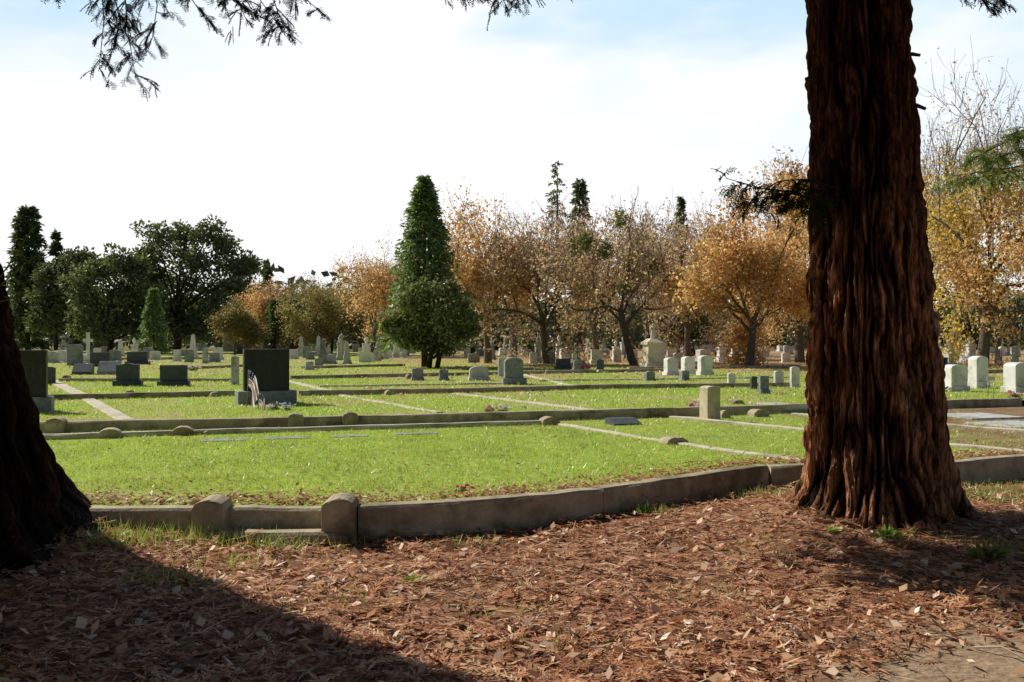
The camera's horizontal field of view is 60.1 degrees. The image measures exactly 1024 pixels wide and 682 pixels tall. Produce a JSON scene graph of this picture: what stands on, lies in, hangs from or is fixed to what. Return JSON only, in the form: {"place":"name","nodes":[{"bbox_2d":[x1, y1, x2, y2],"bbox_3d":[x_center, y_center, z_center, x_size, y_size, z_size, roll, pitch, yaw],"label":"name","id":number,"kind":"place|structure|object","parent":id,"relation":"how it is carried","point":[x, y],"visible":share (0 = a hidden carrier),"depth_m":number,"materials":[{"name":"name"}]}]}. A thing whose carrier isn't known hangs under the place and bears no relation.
{"place":"outdoors","nodes":[
{"label":"outdoors","id":0,"kind":"place"},
{"bbox_2d":[0,400,1023,681],"bbox_3d":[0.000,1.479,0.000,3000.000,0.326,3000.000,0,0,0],"label":"ground","id":1,"kind":"structure","parent":0,"point":[996,664],"depth_m":5.36,"materials":[{"name":"soil"}]},
{"bbox_2d":[0,0,572,577],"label":"redwood tree","id":2,"kind":"object","parent":1,"relation":"on","point":[44,500],"visible":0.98,"depth_m":6.40,"materials":[{"name":"brown plant"}]},
{"bbox_2d":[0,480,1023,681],"bbox_3d":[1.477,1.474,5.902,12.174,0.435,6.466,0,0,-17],"label":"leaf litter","id":3,"kind":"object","parent":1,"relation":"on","point":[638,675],"visible":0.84,"depth_m":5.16,"materials":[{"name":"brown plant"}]},
{"bbox_2d":[55,478,1023,659],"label":"weeds","id":4,"kind":"object","parent":1,"relation":"on","point":[190,536],"visible":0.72,"depth_m":6.78,"materials":[{"name":"green plant"}]},
{"bbox_2d":[624,501,653,515],"bbox_3d":[1.173,1.507,8.002,0.265,0.126,0.208,0,0,-43],"label":"weed plant","id":5,"kind":"object","parent":1,"relation":"on","point":[640,508],"visible":0.94,"depth_m":7.98,"materials":[{"name":"green plant"}]},
{"bbox_2d":[711,0,1016,536],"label":"redwood tree","id":6,"kind":"object","parent":1,"relation":"on","point":[876,440],"visible":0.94,"depth_m":7.47,"materials":[{"name":"brown plant"}]},
{"bbox_2d":[872,523,905,539],"bbox_3d":[2.938,1.478,6.883,0.304,0.126,0.214,0,0,0],"label":"weed plant","id":7,"kind":"object","parent":1,"relation":"on","point":[890,531],"visible":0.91,"depth_m":6.88,"materials":[{"name":"green plant"}]},
{"bbox_2d":[767,454,1023,486],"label":"concrete kerb","id":8,"kind":"structure","parent":1,"relation":"on","point":[992,468],"depth_m":10.06,"materials":[{"name":"grey concrete"}]},
{"bbox_2d":[929,126,1023,202],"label":"redwood tree","id":9,"kind":"object","parent":1,"relation":"on","point":[1004,160],"visible":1,"depth_m":10.12,"materials":[{"name":"green plant"}]},
{"bbox_2d":[963,538,1013,564],"bbox_3d":[3.397,1.502,6.330,0.315,0.177,0.362,0,0,32],"label":"weed plant","id":10,"kind":"object","parent":1,"relation":"on","point":[994,551],"visible":0.95,"depth_m":6.30,"materials":[{"name":"green plant"}]},
{"bbox_2d":[0,0,1023,341],"label":"sky","id":11,"kind":"structure","parent":0,"point":[311,151],"materials":[{"name":"white"}]},
{"bbox_2d":[24,343,1023,420],"bbox_3d":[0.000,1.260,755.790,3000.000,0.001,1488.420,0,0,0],"label":"lawn","id":12,"kind":"structure","parent":0,"point":[772,352],"depth_m":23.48,"materials":[{"name":"green plant"}]},
{"bbox_2d":[5,205,53,350],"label":"cypress tree","id":13,"kind":"object","parent":12,"relation":"on","point":[26,216],"visible":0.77,"depth_m":104.14,"materials":[{"name":"green plant"}]},
{"bbox_2d":[20,350,54,411],"bbox_3d":[-8.629,0.736,15.845,0.744,1.148,0.332,0,0,-17],"label":"tablet gravestone","id":14,"kind":"object","parent":12,"relation":"on","point":[34,363],"visible":0.65,"depth_m":15.80,"materials":[{"name":"grey stone"}]},
{"bbox_2d":[41,227,66,350],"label":"conifer tree","id":15,"kind":"object","parent":12,"relation":"on","point":[56,247],"visible":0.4,"depth_m":99.80,"materials":[{"name":"green plant"}]},
{"bbox_2d":[21,245,101,343],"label":"oak tree","id":16,"kind":"object","parent":12,"relation":"on","point":[45,296],"visible":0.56,"depth_m":96.89,"materials":[{"name":"green plant"}]},
{"bbox_2d":[51,380,84,393],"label":"plot kerb","id":17,"kind":"structure","parent":12,"relation":"on","point":[66,387],"depth_m":22.53,"materials":[{"name":"concrete"}]},
{"bbox_2d":[67,344,82,365],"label":"arched gravestone","id":18,"kind":"object","parent":12,"relation":"on","point":[74,353],"visible":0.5,"depth_m":45.36,"materials":[{"name":"grey stone"}]},
{"bbox_2d":[71,364,95,374],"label":"slant gravestone","id":19,"kind":"object","parent":12,"relation":"on","point":[83,369],"visible":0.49,"depth_m":33.03,"materials":[{"name":"stone"}]},
{"bbox_2d":[83,332,92,363],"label":"cross gravestone","id":20,"kind":"object","parent":12,"relation":"on","point":[86,357],"visible":0.69,"depth_m":47.45,"materials":[{"name":"white stone"}]},
{"bbox_2d":[87,352,110,366],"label":"tablet gravestone","id":21,"kind":"object","parent":12,"relation":"on","point":[96,358],"visible":0.56,"depth_m":43.43,"materials":[{"name":"stone"}]},
{"bbox_2d":[82,398,132,419],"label":"path","id":22,"kind":"structure","parent":12,"relation":"on","point":[95,403],"depth_m":15.88,"materials":[{"name":"concrete"}]},
{"bbox_2d":[97,361,121,374],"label":"slant gravestone","id":23,"kind":"object","parent":12,"relation":"on","point":[106,367],"visible":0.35,"depth_m":32.99,"materials":[{"name":"grey stone"}]},
{"bbox_2d":[53,241,173,351],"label":"oak tree","id":24,"kind":"object","parent":12,"relation":"on","point":[100,320],"visible":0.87,"depth_m":89.30,"materials":[{"name":"green plant"}]},
{"bbox_2d":[112,363,142,385],"bbox_3d":[-10.800,0.963,24.900,0.750,0.695,0.360,0,0,-11],"label":"tablet gravestone","id":25,"kind":"object","parent":12,"relation":"on","point":[127,374],"visible":0.86,"depth_m":24.80,"materials":[{"name":"stone"}]},
{"bbox_2d":[124,352,150,364],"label":"tablet gravestone","id":26,"kind":"object","parent":12,"relation":"on","point":[141,358],"visible":0.8,"depth_m":47.37,"materials":[{"name":"stone"}]},
{"bbox_2d":[48,390,234,399],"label":"plot kerb","id":27,"kind":"structure","parent":12,"relation":"on","point":[140,395],"depth_m":19.50,"materials":[{"name":"concrete"}]},
{"bbox_2d":[59,378,230,381],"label":"plot kerb","id":28,"kind":"structure","parent":12,"relation":"on","point":[143,379],"depth_m":27.52,"materials":[{"name":"concrete"}]},
{"bbox_2d":[129,287,172,354],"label":"conifer tree","id":29,"kind":"object","parent":12,"relation":"on","point":[153,311],"visible":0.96,"depth_m":79.59,"materials":[{"name":"green plant"}]},
{"bbox_2d":[157,365,189,385],"bbox_3d":[-9.510,0.993,24.900,0.840,0.635,0.432,0,0,-14],"label":"tablet gravestone","id":30,"kind":"object","parent":12,"relation":"on","point":[172,375],"visible":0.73,"depth_m":24.78,"materials":[{"name":"stone"}]},
{"bbox_2d":[117,213,261,352],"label":"oak tree","id":31,"kind":"object","parent":12,"relation":"on","point":[183,325],"visible":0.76,"depth_m":94.69,"materials":[{"name":"green plant"}]},
{"bbox_2d":[230,356,239,384],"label":"gravestone","id":32,"kind":"object","parent":12,"relation":"on","point":[234,369],"visible":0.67,"depth_m":25.45,"materials":[{"name":"stone"}]},
{"bbox_2d":[203,295,274,354],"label":"autumn tree","id":33,"kind":"object","parent":12,"relation":"on","point":[236,319],"visible":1,"depth_m":78.81,"materials":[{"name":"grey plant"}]},
{"bbox_2d":[211,254,266,323],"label":"oak tree","id":34,"kind":"object","parent":12,"relation":"on","point":[263,269],"visible":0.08,"depth_m":105.47,"materials":[{"name":"green plant"}]},
{"bbox_2d":[246,370,258,407],"bbox_3d":[-4.860,0.915,16.540,0.261,0.751,0.113,0,0,5],"label":"flag","id":35,"kind":"object","parent":12,"relation":"on","point":[252,383],"visible":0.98,"depth_m":16.57,"materials":[{"name":"fabric"}]},
{"bbox_2d":[228,274,297,348],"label":"autumn tree","id":36,"kind":"object","parent":12,"relation":"on","point":[259,305],"visible":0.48,"depth_m":83.98,"materials":[{"name":"orange plant"}]},
{"bbox_2d":[235,349,296,404],"bbox_3d":[-4.965,0.736,17.877,1.142,1.148,0.530,0,0,-23],"label":"black monument","id":37,"kind":"object","parent":12,"relation":"on","point":[269,368],"visible":0.79,"depth_m":17.74,"materials":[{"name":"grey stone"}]},
{"bbox_2d":[260,258,272,344],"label":"conifer tree","id":38,"kind":"object","parent":12,"relation":"on","point":[267,277],"visible":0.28,"depth_m":119.75,"materials":[{"name":"green plant"}]},
{"bbox_2d":[266,298,281,348],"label":"cypress tree","id":39,"kind":"object","parent":12,"relation":"on","point":[274,333],"visible":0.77,"depth_m":79.76,"materials":[{"name":"green plant"}]},
{"bbox_2d":[263,293,328,348],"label":"evergreen tree","id":40,"kind":"object","parent":12,"relation":"on","point":[296,301],"visible":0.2,"depth_m":81.27,"materials":[{"name":"green plant"}]},
{"bbox_2d":[257,272,356,349],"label":"autumn tree","id":41,"kind":"object","parent":12,"relation":"on","point":[296,292],"visible":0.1,"depth_m":88.53,"materials":[{"name":"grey plant"}]},
{"bbox_2d":[272,270,370,345],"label":"autumn tree","id":42,"kind":"object","parent":12,"relation":"on","point":[311,286],"visible":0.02,"depth_m":110.00,"materials":[{"name":"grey plant"}]},
{"bbox_2d":[318,338,329,363],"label":"obelisk gravestone","id":43,"kind":"object","parent":12,"relation":"on","point":[322,354],"visible":0.66,"depth_m":48.33,"materials":[{"name":"grey stone"}]},
{"bbox_2d":[271,262,388,350],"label":"autumn tree","id":44,"kind":"object","parent":12,"relation":"on","point":[322,315],"visible":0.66,"depth_m":77.87,"materials":[{"name":"grey plant"}]},
{"bbox_2d":[314,288,378,352],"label":"oak tree","id":45,"kind":"object","parent":12,"relation":"on","point":[356,328],"visible":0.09,"depth_m":91.83,"materials":[{"name":"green plant"}]},
{"bbox_2d":[301,364,404,368],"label":"plot kerb","id":46,"kind":"structure","parent":12,"relation":"on","point":[349,366],"depth_m":42.35,"materials":[{"name":"concrete"}]},
{"bbox_2d":[325,231,406,352],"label":"autumn tree","id":47,"kind":"object","parent":12,"relation":"on","point":[376,288],"visible":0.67,"depth_m":69.47,"materials":[{"name":"orange plant"}]},
{"bbox_2d":[345,234,427,351],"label":"autumn tree","id":48,"kind":"object","parent":12,"relation":"on","point":[369,280],"visible":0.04,"depth_m":76.27,"materials":[{"name":"orange plant"}]},
{"bbox_2d":[337,394,443,412],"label":"plot kerb","id":49,"kind":"structure","parent":12,"relation":"on","point":[404,406],"depth_m":17.21,"materials":[{"name":"concrete"}]},
{"bbox_2d":[319,382,501,386],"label":"plot kerb","id":50,"kind":"structure","parent":12,"relation":"on","point":[368,385],"depth_m":24.78,"materials":[{"name":"concrete"}]},
{"bbox_2d":[364,174,481,366],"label":"conifer tree","id":51,"kind":"object","parent":12,"relation":"on","point":[423,211],"visible":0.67,"depth_m":42.57,"materials":[{"name":"green plant"}]},
{"bbox_2d":[377,277,483,367],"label":"evergreen tree","id":52,"kind":"object","parent":12,"relation":"on","point":[395,327],"visible":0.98,"depth_m":40.65,"materials":[{"name":"green plant"}]},
{"bbox_2d":[289,368,663,378],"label":"plot kerb","id":53,"kind":"structure","parent":12,"relation":"on","point":[452,373],"depth_m":32.20,"materials":[{"name":"concrete"}]},
{"bbox_2d":[468,366,489,380],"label":"arched gravestone","id":54,"kind":"object","parent":12,"relation":"on","point":[477,373],"visible":0.78,"depth_m":28.16,"materials":[{"name":"stone"}]},
{"bbox_2d":[400,176,561,362],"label":"autumn tree","id":55,"kind":"object","parent":12,"relation":"on","point":[469,255],"visible":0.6,"depth_m":48.82,"materials":[{"name":"orange plant"}]},
{"bbox_2d":[500,358,526,384],"bbox_3d":[0.047,0.896,25.822,0.716,0.828,0.336,0,0,-15],"label":"arched gravestone","id":56,"kind":"object","parent":12,"relation":"on","point":[513,370],"visible":0.81,"depth_m":25.73,"materials":[{"name":"grey stone"}]},
{"bbox_2d":[5,263,1023,350],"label":"distant wood","id":57,"kind":"object","parent":12,"relation":"on","point":[636,331],"visible":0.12,"depth_m":123.31,"materials":[{"name":"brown plant"}]},
{"bbox_2d":[452,195,579,357],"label":"autumn tree","id":58,"kind":"object","parent":12,"relation":"on","point":[515,351],"visible":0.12,"depth_m":68.27,"materials":[{"name":"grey plant"}]},
{"bbox_2d":[452,393,589,408],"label":"plot kerb","id":59,"kind":"structure","parent":12,"relation":"on","point":[529,402],"depth_m":18.06,"materials":[{"name":"concrete"}]},
{"bbox_2d":[518,324,539,351],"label":"conifer tree","id":60,"kind":"object","parent":12,"relation":"on","point":[532,347],"visible":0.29,"depth_m":77.66,"materials":[{"name":"green plant"}]},
{"bbox_2d":[40,398,1021,433],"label":"plot wall","id":61,"kind":"structure","parent":12,"relation":"on","point":[57,425],"depth_m":14.64,"materials":[{"name":"concrete"}]},
{"bbox_2d":[455,190,613,363],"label":"autumn tree","id":62,"kind":"object","parent":12,"relation":"on","point":[543,327],"visible":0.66,"depth_m":47.95,"materials":[{"name":"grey plant"}]},
{"bbox_2d":[49,355,1023,407],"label":"fallen leaves","id":63,"kind":"object","parent":12,"relation":"on","point":[518,382],"visible":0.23,"depth_m":37.43,"materials":[{"name":"brown plant"}]},
{"bbox_2d":[298,382,788,395],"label":"plot kerb","id":64,"kind":"structure","parent":12,"relation":"on","point":[468,389],"depth_m":22.06,"materials":[{"name":"concrete"}]},
{"bbox_2d":[545,160,569,351],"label":"pine tree","id":65,"kind":"object","parent":12,"relation":"on","point":[555,170],"visible":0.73,"depth_m":94.91,"materials":[{"name":"green plant"}]},
{"bbox_2d":[554,359,571,368],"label":"tablet gravestone","id":66,"kind":"object","parent":12,"relation":"on","point":[563,363],"visible":0.77,"depth_m":39.36,"materials":[{"name":"stone"}]},
{"bbox_2d":[568,178,592,349],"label":"pine tree","id":67,"kind":"object","parent":12,"relation":"on","point":[580,191],"visible":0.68,"depth_m":97.71,"materials":[{"name":"green plant"}]},
{"bbox_2d":[524,174,692,364],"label":"autumn tree","id":68,"kind":"object","parent":12,"relation":"on","point":[642,267],"visible":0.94,"depth_m":45.07,"materials":[{"name":"brown plant"}]},
{"bbox_2d":[533,195,685,360],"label":"autumn tree","id":69,"kind":"object","parent":12,"relation":"on","point":[613,275],"visible":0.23,"depth_m":53.19,"materials":[{"name":"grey plant"}]},
{"bbox_2d":[639,323,666,366],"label":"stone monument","id":70,"kind":"object","parent":12,"relation":"on","point":[653,350],"visible":0.92,"depth_m":40.64,"materials":[{"name":"beige stone"}]},
{"bbox_2d":[599,199,719,339],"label":"autumn tree","id":71,"kind":"object","parent":12,"relation":"on","point":[648,331],"visible":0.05,"depth_m":78.05,"materials":[{"name":"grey plant"}]},
{"bbox_2d":[537,376,789,381],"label":"plot kerb","id":72,"kind":"structure","parent":12,"relation":"on","point":[655,378],"depth_m":28.67,"materials":[{"name":"concrete"}]},
{"bbox_2d":[662,357,678,374],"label":"block gravestone","id":73,"kind":"object","parent":12,"relation":"on","point":[670,366],"visible":0.77,"depth_m":32.52,"materials":[{"name":"white stone"}]},
{"bbox_2d":[642,303,716,352],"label":"shrub","id":74,"kind":"object","parent":12,"relation":"on","point":[697,334],"visible":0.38,"depth_m":65.89,"materials":[{"name":"brown plant"}]},
{"bbox_2d":[669,196,689,352],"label":"conifer tree","id":75,"kind":"object","parent":12,"relation":"on","point":[681,204],"visible":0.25,"depth_m":91.76,"materials":[{"name":"green plant"}]},
{"bbox_2d":[635,195,740,357],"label":"autumn tree","id":76,"kind":"object","parent":12,"relation":"on","point":[686,342],"visible":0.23,"depth_m":61.64,"materials":[{"name":"brown plant"}]},
{"bbox_2d":[680,356,695,373],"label":"block gravestone","id":77,"kind":"object","parent":12,"relation":"on","point":[687,363],"visible":0.65,"depth_m":33.58,"materials":[{"name":"white stone"}]},
{"bbox_2d":[696,355,713,374],"bbox_3d":[7.127,0.921,32.681,0.534,0.778,0.453,0,0,-10],"label":"block gravestone","id":78,"kind":"object","parent":12,"relation":"on","point":[705,364],"visible":0.83,"depth_m":32.51,"materials":[{"name":"white stone"}]},
{"bbox_2d":[680,339,730,355],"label":"parked car","id":79,"kind":"object","parent":12,"relation":"on","point":[701,347],"visible":0.16,"depth_m":73.82,"materials":[{"name":"paint"}]},
{"bbox_2d":[627,365,799,368],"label":"plot kerb","id":80,"kind":"structure","parent":12,"relation":"on","point":[759,366],"depth_m":40.62,"materials":[{"name":"concrete"}]},
{"bbox_2d":[652,147,810,365],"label":"autumn tree","id":81,"kind":"object","parent":12,"relation":"on","point":[723,269],"visible":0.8,"depth_m":42.37,"materials":[{"name":"orange plant"}]},
{"bbox_2d":[659,177,808,355],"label":"autumn tree","id":82,"kind":"object","parent":12,"relation":"on","point":[710,205],"visible":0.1,"depth_m":71.93,"materials":[{"name":"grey plant"}]},
{"bbox_2d":[715,143,809,362],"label":"autumn tree","id":83,"kind":"object","parent":12,"relation":"on","point":[799,348],"visible":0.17,"depth_m":51.77,"materials":[{"name":"orange plant"}]},
{"bbox_2d":[757,376,769,393],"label":"tablet gravestone","id":84,"kind":"object","parent":12,"relation":"on","point":[763,384],"visible":0.79,"depth_m":21.08,"materials":[{"name":"grey stone"}]},
{"bbox_2d":[789,367,800,387],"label":"arched gravestone","id":85,"kind":"object","parent":12,"relation":"on","point":[795,377],"visible":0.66,"depth_m":23.99,"materials":[{"name":"white stone"}]},
{"bbox_2d":[944,364,969,391],"bbox_3d":[11.126,0.950,22.251,0.538,0.720,0.456,0,0,-11],"label":"block gravestone","id":86,"kind":"object","parent":12,"relation":"on","point":[956,379],"visible":0.7,"depth_m":22.07,"materials":[{"name":"white stone"}]},
{"bbox_2d":[921,144,1019,336],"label":"autumn tree","id":87,"kind":"object","parent":12,"relation":"on","point":[932,204],"visible":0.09,"depth_m":55.81,"materials":[{"name":"orange plant"}]},
{"bbox_2d":[918,37,1023,349],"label":"autumn tree","id":88,"kind":"object","parent":12,"relation":"on","point":[985,144],"visible":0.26,"depth_m":57.36,"materials":[{"name":"grey plant"}]},
{"bbox_2d":[922,104,1023,367],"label":"autumn tree","id":89,"kind":"object","parent":12,"relation":"on","point":[949,217],"visible":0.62,"depth_m":42.65,"materials":[{"name":"yellow plant"}]},
{"bbox_2d":[930,139,1023,366],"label":"autumn tree","id":90,"kind":"object","parent":12,"relation":"on","point":[973,271],"visible":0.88,"depth_m":40.53,"materials":[{"name":"yellow plant"}]},
{"bbox_2d":[933,289,1023,342],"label":"evergreen tree","id":91,"kind":"object","parent":12,"relation":"on","point":[1020,306],"visible":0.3,"depth_m":84.41,"materials":[{"name":"green plant"}]},
{"bbox_2d":[968,356,990,387],"bbox_3d":[12.514,0.855,23.768,0.456,0.909,0.387,0,0,-16],"label":"block gravestone","id":92,"kind":"object","parent":12,"relation":"on","point":[977,371],"visible":0.81,"depth_m":23.63,"materials":[{"name":"white stone"}]},
{"bbox_2d":[1000,362,1023,392],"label":"block gravestone","id":93,"kind":"object","parent":12,"relation":"on","point":[1013,376],"visible":0.81,"depth_m":21.61,"materials":[{"name":"white stone"}]},
{"bbox_2d":[43,406,1023,505],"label":"lawn","id":94,"kind":"structure","parent":0,"point":[1015,410],"depth_m":10.49,"materials":[{"name":"green plant"}]},
{"bbox_2d":[43,416,559,439],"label":"plot kerb","id":95,"kind":"structure","parent":94,"relation":"on","point":[110,432],"depth_m":13.30,"materials":[{"name":"concrete"}]},
{"bbox_2d":[89,464,768,544],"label":"concrete kerb","id":96,"kind":"structure","parent":94,"relation":"on","point":[344,516],"depth_m":7.30,"materials":[{"name":"grey concrete"}]},
{"bbox_2d":[65,420,1023,505],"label":"fallen leaves","id":97,"kind":"object","parent":94,"relation":"on","point":[444,496],"visible":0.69,"depth_m":8.10,"materials":[{"name":"brown plant"}]},
{"bbox_2d":[604,417,642,425],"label":"slant gravestone","id":98,"kind":"object","parent":94,"relation":"on","point":[616,421],"visible":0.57,"depth_m":14.60,"materials":[{"name":"stone"}]},
{"bbox_2d":[659,436,688,444],"bbox_3d":[2.169,1.355,11.869,0.338,0.150,0.251,0,0,-21],"label":"kerb knob","id":99,"kind":"object","parent":94,"relation":"on","point":[667,440],"visible":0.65,"depth_m":11.78,"materials":[{"name":"concrete"}]},
{"bbox_2d":[558,423,804,462],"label":"plot kerb","id":100,"kind":"structure","parent":94,"relation":"on","point":[685,443],"depth_m":11.41,"materials":[{"name":"concrete"}]},
{"bbox_2d":[700,385,722,419],"bbox_3d":[3.436,1.104,15.374,0.298,0.652,0.390,0,0,-21],"label":"arched gravestone","id":101,"kind":"object","parent":94,"relation":"on","point":[709,402],"visible":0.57,"depth_m":15.26,"materials":[{"name":"beige stone"}]},
{"bbox_2d":[669,416,1023,453],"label":"plot kerb","id":102,"kind":"structure","parent":94,"relation":"on","point":[966,446],"depth_m":13.93,"materials":[{"name":"concrete"}]},
{"bbox_2d":[791,413,1023,431],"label":"plot kerb","id":103,"kind":"structure","parent":94,"relation":"on","point":[978,427],"depth_m":13.85,"materials":[{"name":"concrete"}]},
{"bbox_2d":[947,412,1023,419],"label":"flat grave marker","id":104,"kind":"object","parent":94,"relation":"on","point":[980,416],"visible":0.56,"depth_m":15.97,"materials":[{"name":"stone"}]},
{"bbox_2d":[966,420,1023,427],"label":"flat grave marker","id":105,"kind":"object","parent":94,"relation":"on","point":[1003,424],"visible":0.68,"depth_m":14.62,"materials":[{"name":"stone"}]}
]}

